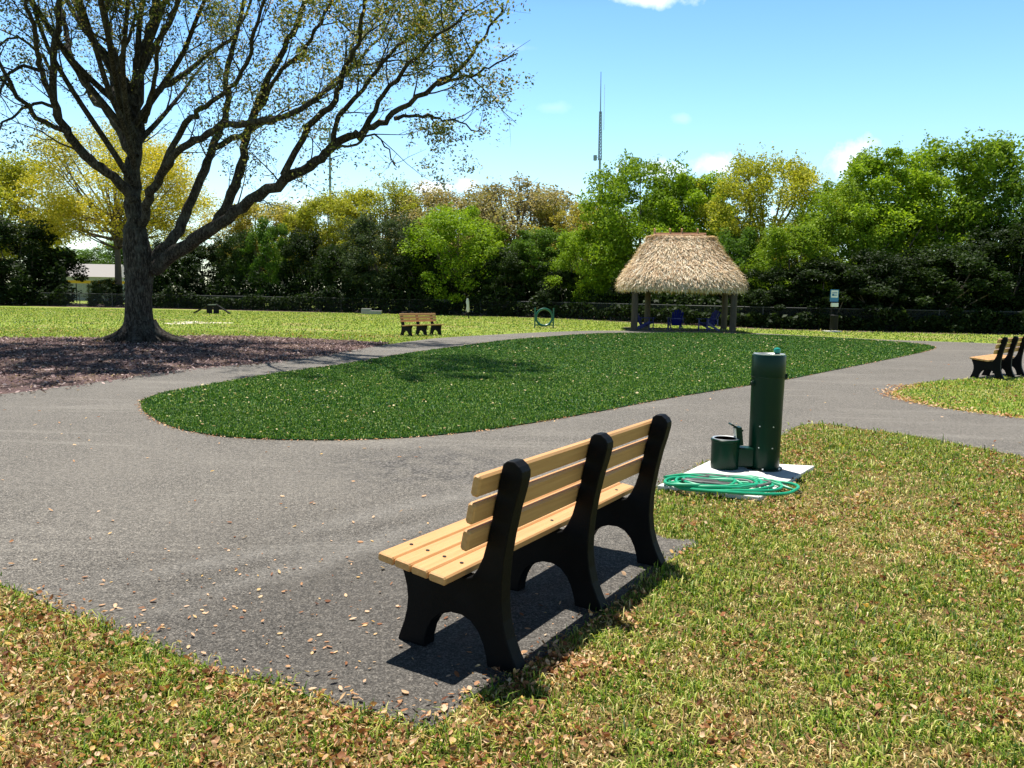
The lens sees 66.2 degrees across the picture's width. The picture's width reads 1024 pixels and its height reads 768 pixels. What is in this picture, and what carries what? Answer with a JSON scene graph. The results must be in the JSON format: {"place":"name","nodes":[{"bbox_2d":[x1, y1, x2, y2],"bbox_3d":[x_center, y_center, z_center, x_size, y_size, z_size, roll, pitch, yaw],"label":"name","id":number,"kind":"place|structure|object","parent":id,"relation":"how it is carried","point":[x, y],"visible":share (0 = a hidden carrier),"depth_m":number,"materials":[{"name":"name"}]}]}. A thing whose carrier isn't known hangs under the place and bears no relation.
{"place":"outdoors","nodes":[
{"label":"outdoors","id":0,"kind":"place"},
{"bbox_2d":[66,264,124,300],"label":"field house","id":1,"kind":"structure","parent":0,"point":[100,271],"depth_m":105.64,"materials":[{"name":"grey"}]},
{"bbox_2d":[0,331,1023,726],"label":"path","id":2,"kind":"structure","parent":0,"point":[172,503],"depth_m":5.33,"materials":[{"name":"grey asphalt"}]},
{"bbox_2d":[378,414,671,675],"bbox_3d":[0.195,0.635,3.867,0.613,0.853,1.855,5,7,32],"label":"park bench","id":3,"kind":"object","parent":2,"relation":"on","point":[506,537],"visible":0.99,"depth_m":3.46,"materials":[{"name":"beige plastic"}]},
{"bbox_2d":[969,336,1023,379],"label":"park bench","id":4,"kind":"object","parent":2,"relation":"on","point":[996,362],"visible":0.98,"depth_m":16.12,"materials":[{"name":"black plastic"}]},
{"bbox_2d":[0,291,1023,727],"bbox_3d":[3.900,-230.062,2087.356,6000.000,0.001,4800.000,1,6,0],"label":"ground","id":5,"kind":"structure","parent":0,"point":[470,329],"depth_m":35.28,"materials":[{"name":"green plant"}]},
{"bbox_2d":[56,247,103,263],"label":"round tree","id":6,"kind":"object","parent":5,"relation":"on","point":[87,258],"visible":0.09,"depth_m":126.32,"materials":[{"name":"green plant"}]},
{"bbox_2d":[67,280,124,301],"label":"ball field fence","id":7,"kind":"object","parent":5,"relation":"on","point":[76,282],"visible":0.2,"depth_m":91.28,"materials":[{"name":"orange"}]},
{"bbox_2d":[80,240,171,286],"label":"round tree","id":8,"kind":"object","parent":5,"relation":"on","point":[105,257],"visible":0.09,"depth_m":124.87,"materials":[{"name":"green plant"}]},
{"bbox_2d":[165,321,221,323],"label":"sand","id":9,"kind":"structure","parent":5,"relation":"on","point":[187,322],"depth_m":37.53,"materials":[{"name":"beige sand"}]},
{"bbox_2d":[0,334,388,395],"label":"mulch bed","id":10,"kind":"object","parent":5,"relation":"on","point":[18,387],"visible":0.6,"depth_m":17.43,"materials":[{"name":"brown wood"}]},
{"bbox_2d":[0,0,536,343],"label":"shade tree","id":11,"kind":"object","parent":10,"relation":"on","point":[123,94],"visible":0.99,"depth_m":20.55,"materials":[{"name":"brown plant"}]},
{"bbox_2d":[193,304,230,313],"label":"agility ramp","id":12,"kind":"structure","parent":5,"relation":"on","point":[216,307],"depth_m":53.47,"materials":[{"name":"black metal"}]},
{"bbox_2d":[319,127,339,225],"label":"floodlight pole","id":13,"kind":"object","parent":5,"relation":"on","point":[329,138],"visible":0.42,"depth_m":116.67,"materials":[{"name":"grey metal"}]},
{"bbox_2d":[361,308,381,313],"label":"dog platform","id":14,"kind":"structure","parent":5,"relation":"on","point":[366,311],"depth_m":59.31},
{"bbox_2d":[399,312,443,335],"bbox_3d":[-3.375,-2.235,29.186,0.613,0.853,1.855,6,8,39],"label":"park bench","id":15,"kind":"object","parent":5,"relation":"on","point":[417,317],"visible":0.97,"depth_m":29.12,"materials":[{"name":"beige wood"}]},
{"bbox_2d":[466,298,469,317],"bbox_3d":[-2.961,-5.082,52.554,0.257,1.383,0.237,1,6,0],"label":"wrapped post","id":16,"kind":"object","parent":5,"relation":"on","point":[467,306],"visible":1,"depth_m":52.45,"materials":[{"name":"white metal"}]},
{"bbox_2d":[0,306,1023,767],"bbox_3d":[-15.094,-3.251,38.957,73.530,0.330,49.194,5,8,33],"label":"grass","id":17,"kind":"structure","parent":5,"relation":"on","point":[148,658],"depth_m":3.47,"materials":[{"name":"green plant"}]},
{"bbox_2d":[658,461,813,500],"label":"concrete slab","id":18,"kind":"structure","parent":17,"relation":"on","point":[788,472],"depth_m":6.64,"materials":[{"name":"white concrete"}]},
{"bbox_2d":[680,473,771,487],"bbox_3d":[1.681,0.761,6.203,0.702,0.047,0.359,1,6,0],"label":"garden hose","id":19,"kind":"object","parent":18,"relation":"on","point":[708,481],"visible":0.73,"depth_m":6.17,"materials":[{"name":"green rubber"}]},
{"bbox_2d":[663,473,801,495],"bbox_3d":[1.709,0.787,6.122,1.063,0.093,0.594,1,6,0],"label":"garden hose","id":20,"kind":"object","parent":18,"relation":"on","point":[735,486],"visible":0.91,"depth_m":6.01,"materials":[{"name":"teal rubber"}]},
{"bbox_2d":[710,348,787,471],"bbox_3d":[2.049,0.207,6.807,0.631,1.056,0.316,1,6,0],"label":"drinking fountain","id":21,"kind":"object","parent":18,"relation":"on","point":[761,450],"visible":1,"depth_m":6.72,"materials":[{"name":"green metal"}]},
{"bbox_2d":[0,326,1023,767],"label":"fallen leaves","id":22,"kind":"object","parent":5,"relation":"on","point":[344,758],"visible":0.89,"depth_m":2.96,"materials":[{"name":"brown plant"}]},
{"bbox_2d":[0,308,1023,767],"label":"dry grass","id":23,"kind":"structure","parent":5,"relation":"on","point":[608,714],"depth_m":3.03,"materials":[{"name":"plant"}]},
{"bbox_2d":[139,332,935,439],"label":"turf","id":24,"kind":"structure","parent":5,"relation":"on","point":[440,433],"depth_m":12.85,"materials":[{"name":"green plant"}]},
{"bbox_2d":[134,333,935,440],"bbox_3d":[3.088,-0.947,22.157,12.782,0.056,30.101,6,8,37],"label":"edge debris","id":25,"kind":"object","parent":24,"relation":"on","point":[432,436],"visible":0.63,"depth_m":9.28,"materials":[{"name":"brown plant"}]},
{"bbox_2d":[534,308,553,327],"bbox_3d":[1.576,-3.238,38.421,1.000,0.985,0.110,-1,7,-14],"label":"agility hoop","id":26,"kind":"object","parent":5,"relation":"on","point":[537,321],"visible":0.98,"depth_m":38.36,"materials":[{"name":"teal plastic"}]},
{"bbox_2d":[593,81,604,194],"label":"radio mast","id":27,"kind":"object","parent":5,"relation":"on","point":[595,157],"visible":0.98,"depth_m":174.84,"materials":[{"name":"grey metal"}]},
{"bbox_2d":[613,228,748,332],"bbox_3d":[8.161,-5.082,38.250,6.348,4.917,5.613,1,6,4],"label":"thatched hut","id":28,"kind":"object","parent":5,"relation":"on","point":[695,263],"visible":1,"depth_m":36.56,"materials":[{"name":"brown wood"}]},
{"bbox_2d":[637,314,653,329],"bbox_3d":[6.327,-3.070,37.614,0.908,1.030,0.790,4,7,28],"label":"garden chair","id":29,"kind":"object","parent":28,"relation":"on","point":[641,324],"visible":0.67,"depth_m":37.69,"materials":[{"name":"blue plastic"}]},
{"bbox_2d":[666,310,684,329],"bbox_3d":[7.970,-3.107,38.202,0.790,1.030,0.908,1,6,0],"label":"garden chair","id":30,"kind":"object","parent":28,"relation":"on","point":[676,320],"visible":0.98,"depth_m":37.94,"materials":[{"name":"blue plastic"}]},
{"bbox_2d":[696,310,719,330],"bbox_3d":[9.486,-3.038,37.812,0.908,1.030,0.790,-2,7,-28],"label":"garden chair","id":31,"kind":"object","parent":28,"relation":"on","point":[712,320],"visible":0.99,"depth_m":37.86,"materials":[{"name":"blue plastic"}]},
{"bbox_2d":[825,289,841,331],"bbox_3d":[16.083,-3.659,39.282,0.700,2.120,0.650,0,6,-6],"label":"waste station","id":32,"kind":"object","parent":5,"relation":"on","point":[834,295],"visible":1,"depth_m":39.19,"materials":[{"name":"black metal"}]},
{"bbox_2d":[0,303,1023,334],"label":"dirt","id":33,"kind":"structure","parent":0,"point":[621,320],"depth_m":58.05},
{"bbox_2d":[0,145,74,259],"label":"airy tree","id":34,"kind":"object","parent":33,"relation":"on","point":[9,172],"visible":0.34,"depth_m":81.18,"materials":[{"name":"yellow plant"}]},
{"bbox_2d":[16,248,70,304],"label":"tall bush","id":35,"kind":"object","parent":33,"relation":"on","point":[49,261],"visible":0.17,"depth_m":71.32,"materials":[{"name":"green plant"}]},
{"bbox_2d":[0,216,88,305],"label":"tall bush","id":36,"kind":"object","parent":33,"relation":"on","point":[32,236],"visible":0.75,"depth_m":69.79,"materials":[{"name":"green plant"}]},
{"bbox_2d":[81,278,124,306],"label":"bush","id":37,"kind":"object","parent":33,"relation":"on","point":[113,288],"visible":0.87,"depth_m":70.13,"materials":[{"name":"green plant"}]},
{"bbox_2d":[7,114,223,302],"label":"airy tree","id":38,"kind":"object","parent":33,"relation":"on","point":[70,207],"visible":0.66,"depth_m":75.70,"materials":[{"name":"yellow plant"}]},
{"bbox_2d":[151,239,195,307],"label":"tall bush","id":39,"kind":"object","parent":33,"relation":"on","point":[156,243],"visible":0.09,"depth_m":69.61,"materials":[{"name":"green plant"}]},
{"bbox_2d":[173,239,233,307],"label":"tall bush","id":40,"kind":"object","parent":33,"relation":"on","point":[197,254],"visible":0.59,"depth_m":69.12,"materials":[{"name":"green plant"}]},
{"bbox_2d":[211,229,260,308],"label":"tall bush","id":41,"kind":"object","parent":33,"relation":"on","point":[229,243],"visible":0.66,"depth_m":68.39,"materials":[{"name":"green plant"}]},
{"bbox_2d":[182,190,309,303],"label":"airy tree","id":42,"kind":"object","parent":33,"relation":"on","point":[244,220],"visible":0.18,"depth_m":75.64,"materials":[{"name":"green plant"}]},
{"bbox_2d":[236,215,296,309],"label":"tall bush","id":43,"kind":"object","parent":33,"relation":"on","point":[272,233],"visible":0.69,"depth_m":67.66,"materials":[{"name":"green plant"}]},
{"bbox_2d":[278,228,327,310],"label":"tall bush","id":44,"kind":"object","parent":33,"relation":"on","point":[297,244],"visible":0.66,"depth_m":66.75,"materials":[{"name":"green plant"}]},
{"bbox_2d":[273,182,381,279],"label":"airy tree","id":45,"kind":"object","parent":33,"relation":"on","point":[304,214],"visible":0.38,"depth_m":73.51,"materials":[{"name":"green plant"}]},
{"bbox_2d":[300,243,366,311],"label":"tall bush","id":46,"kind":"object","parent":33,"relation":"on","point":[326,260],"visible":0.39,"depth_m":65.25,"materials":[{"name":"green plant"}]},
{"bbox_2d":[310,172,439,309],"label":"airy tree","id":47,"kind":"object","parent":33,"relation":"on","point":[367,199],"visible":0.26,"depth_m":73.91,"materials":[{"name":"green plant"}]},
{"bbox_2d":[330,211,437,310],"bbox_3d":[-10.365,-10.321,65.947,10.148,8.696,8.581,1,6,0],"label":"round tree","id":48,"kind":"object","parent":33,"relation":"on","point":[365,239],"visible":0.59,"depth_m":64.05,"materials":[{"name":"green plant"}]},
{"bbox_2d":[389,243,453,313],"bbox_3d":[-7.178,-8.431,63.169,5.499,5.700,5.091,0,6,-6],"label":"tall bush","id":49,"kind":"object","parent":33,"relation":"on","point":[399,277],"visible":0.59,"depth_m":62.00,"materials":[{"name":"green plant"}]},
{"bbox_2d":[374,174,511,291],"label":"bare tree","id":50,"kind":"object","parent":33,"relation":"on","point":[432,198],"visible":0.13,"depth_m":72.34,"materials":[{"name":"green plant"}]},
{"bbox_2d":[386,202,512,313],"bbox_3d":[-4.305,-10.278,64.465,11.252,9.164,11.638,-5,8,-41],"label":"round tree","id":51,"kind":"object","parent":33,"relation":"on","point":[476,248],"visible":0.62,"depth_m":61.43,"materials":[{"name":"green plant"}]},
{"bbox_2d":[475,246,537,316],"bbox_3d":[-0.501,-8.021,61.003,4.460,5.557,5.229,-2,7,-25],"label":"tall bush","id":52,"kind":"object","parent":33,"relation":"on","point":[515,262],"visible":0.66,"depth_m":59.88,"materials":[{"name":"green plant"}]},
{"bbox_2d":[0,243,1023,333],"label":"undergrowth","id":53,"kind":"object","parent":33,"relation":"on","point":[934,321],"visible":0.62,"depth_m":58.83,"materials":[{"name":"green plant"}]},
{"bbox_2d":[3,292,1020,333],"bbox_3d":[-9.836,-5.667,57.523,94.797,1.215,10.174,3,7,21],"label":"chain link fence","id":54,"kind":"object","parent":33,"relation":"on","point":[763,307],"visible":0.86,"depth_m":58.80,"materials":[{"name":"grey metal"}]},
{"bbox_2d":[439,171,592,307],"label":"bare tree","id":55,"kind":"object","parent":33,"relation":"on","point":[491,201],"visible":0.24,"depth_m":70.27,"materials":[{"name":"brown plant"}]},
{"bbox_2d":[492,226,584,315],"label":"round tree","id":56,"kind":"object","parent":33,"relation":"on","point":[528,238],"visible":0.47,"depth_m":60.61,"materials":[{"name":"green plant"}]},
{"bbox_2d":[535,268,583,317],"bbox_3d":[4.011,-6.765,58.432,4.274,3.765,3.892,2,6,10],"label":"tall bush","id":57,"kind":"object","parent":33,"relation":"on","point":[566,275],"visible":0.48,"depth_m":57.48,"materials":[{"name":"green plant"}]},
{"bbox_2d":[522,193,635,281],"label":"airy tree","id":58,"kind":"object","parent":33,"relation":"on","point":[573,216],"visible":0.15,"depth_m":67.75,"materials":[{"name":"green plant"}]},
{"bbox_2d":[543,224,638,313],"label":"round tree","id":59,"kind":"object","parent":33,"relation":"on","point":[569,246],"visible":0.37,"depth_m":56.63,"materials":[{"name":"green plant"}]},
{"bbox_2d":[564,148,715,308],"bbox_3d":[9.075,-10.808,57.553,11.794,12.237,11.402,2,6,13],"label":"round tree","id":60,"kind":"object","parent":33,"relation":"on","point":[613,222],"visible":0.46,"depth_m":54.95,"materials":[{"name":"green plant"}]},
{"bbox_2d":[626,166,752,307],"bbox_3d":[12.476,-9.608,53.698,8.088,10.767,9.004,6,8,40],"label":"round tree","id":61,"kind":"object","parent":33,"relation":"on","point":[688,196],"visible":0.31,"depth_m":52.18,"materials":[{"name":"green plant"}]},
{"bbox_2d":[693,225,773,312],"bbox_3d":[13.787,-6.647,48.394,5.116,6.131,4.736,-5,8,-42],"label":"tall bush","id":62,"kind":"object","parent":33,"relation":"on","point":[742,243],"visible":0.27,"depth_m":47.36,"materials":[{"name":"green plant"}]},
{"bbox_2d":[680,141,848,272],"bbox_3d":[16.822,-10.114,53.103,10.810,12.054,10.854,1,6,0],"label":"round tree","id":63,"kind":"object","parent":33,"relation":"on","point":[801,178],"visible":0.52,"depth_m":50.14,"materials":[{"name":"green plant"}]},
{"bbox_2d":[728,267,819,328],"bbox_3d":[14.872,-4.979,45.001,4.391,3.534,4.743,-2,7,-23],"label":"tall bush","id":64,"kind":"object","parent":33,"relation":"on","point":[756,299],"visible":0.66,"depth_m":43.79,"materials":[{"name":"green plant"}]},
{"bbox_2d":[736,220,852,311],"bbox_3d":[16.664,-6.619,46.614,6.529,6.485,7.721,3,7,19],"label":"round tree","id":65,"kind":"object","parent":33,"relation":"on","point":[800,235],"visible":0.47,"depth_m":44.91,"materials":[{"name":"green plant"}]},
{"bbox_2d":[765,256,882,330],"bbox_3d":[17.474,-5.159,44.110,6.499,4.172,5.544,5,7,29],"label":"tall bush","id":66,"kind":"object","parent":33,"relation":"on","point":[821,272],"visible":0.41,"depth_m":42.95,"materials":[{"name":"green plant"}]},
{"bbox_2d":[786,174,913,297],"bbox_3d":[19.833,-7.999,47.817,7.824,9.119,7.564,-2,7,-23],"label":"round tree","id":67,"kind":"object","parent":33,"relation":"on","point":[824,218],"visible":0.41,"depth_m":46.01,"materials":[{"name":"green plant"}]},
{"bbox_2d":[826,248,937,330],"bbox_3d":[20.555,-5.295,44.101,6.921,4.583,6.302,-2,7,-25],"label":"tall bush","id":68,"kind":"object","parent":33,"relation":"on","point":[903,264],"visible":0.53,"depth_m":42.34,"materials":[{"name":"green plant"}]},
{"bbox_2d":[812,135,961,297],"bbox_3d":[23.124,-9.332,48.795,9.406,11.668,10.471,2,6,5],"label":"round tree","id":69,"kind":"object","parent":33,"relation":"on","point":[871,168],"visible":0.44,"depth_m":46.69,"materials":[{"name":"green plant"}]},
{"bbox_2d":[871,126,1023,293],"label":"round tree","id":70,"kind":"object","parent":33,"relation":"on","point":[992,151],"visible":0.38,"depth_m":46.41,"materials":[{"name":"green plant"}]},
{"bbox_2d":[883,242,1017,332],"bbox_3d":[23.896,-5.391,43.577,6.716,5.009,7.255,2,6,12],"label":"tall bush","id":71,"kind":"object","parent":33,"relation":"on","point":[938,275],"visible":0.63,"depth_m":41.57,"materials":[{"name":"green plant"}]},
{"bbox_2d":[931,164,1023,293],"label":"round tree","id":72,"kind":"object","parent":33,"relation":"on","point":[1003,202],"visible":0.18,"depth_m":46.07,"materials":[{"name":"green plant"}]},
{"bbox_2d":[937,221,1023,331],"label":"tall bush","id":73,"kind":"object","parent":33,"relation":"on","point":[995,249],"visible":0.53,"depth_m":42.47,"materials":[{"name":"green plant"}]},
{"bbox_2d":[0,0,1023,288],"label":"sky","id":74,"kind":"structure","parent":0,"point":[704,78],"materials":[{"name":"blue"}]}
]}

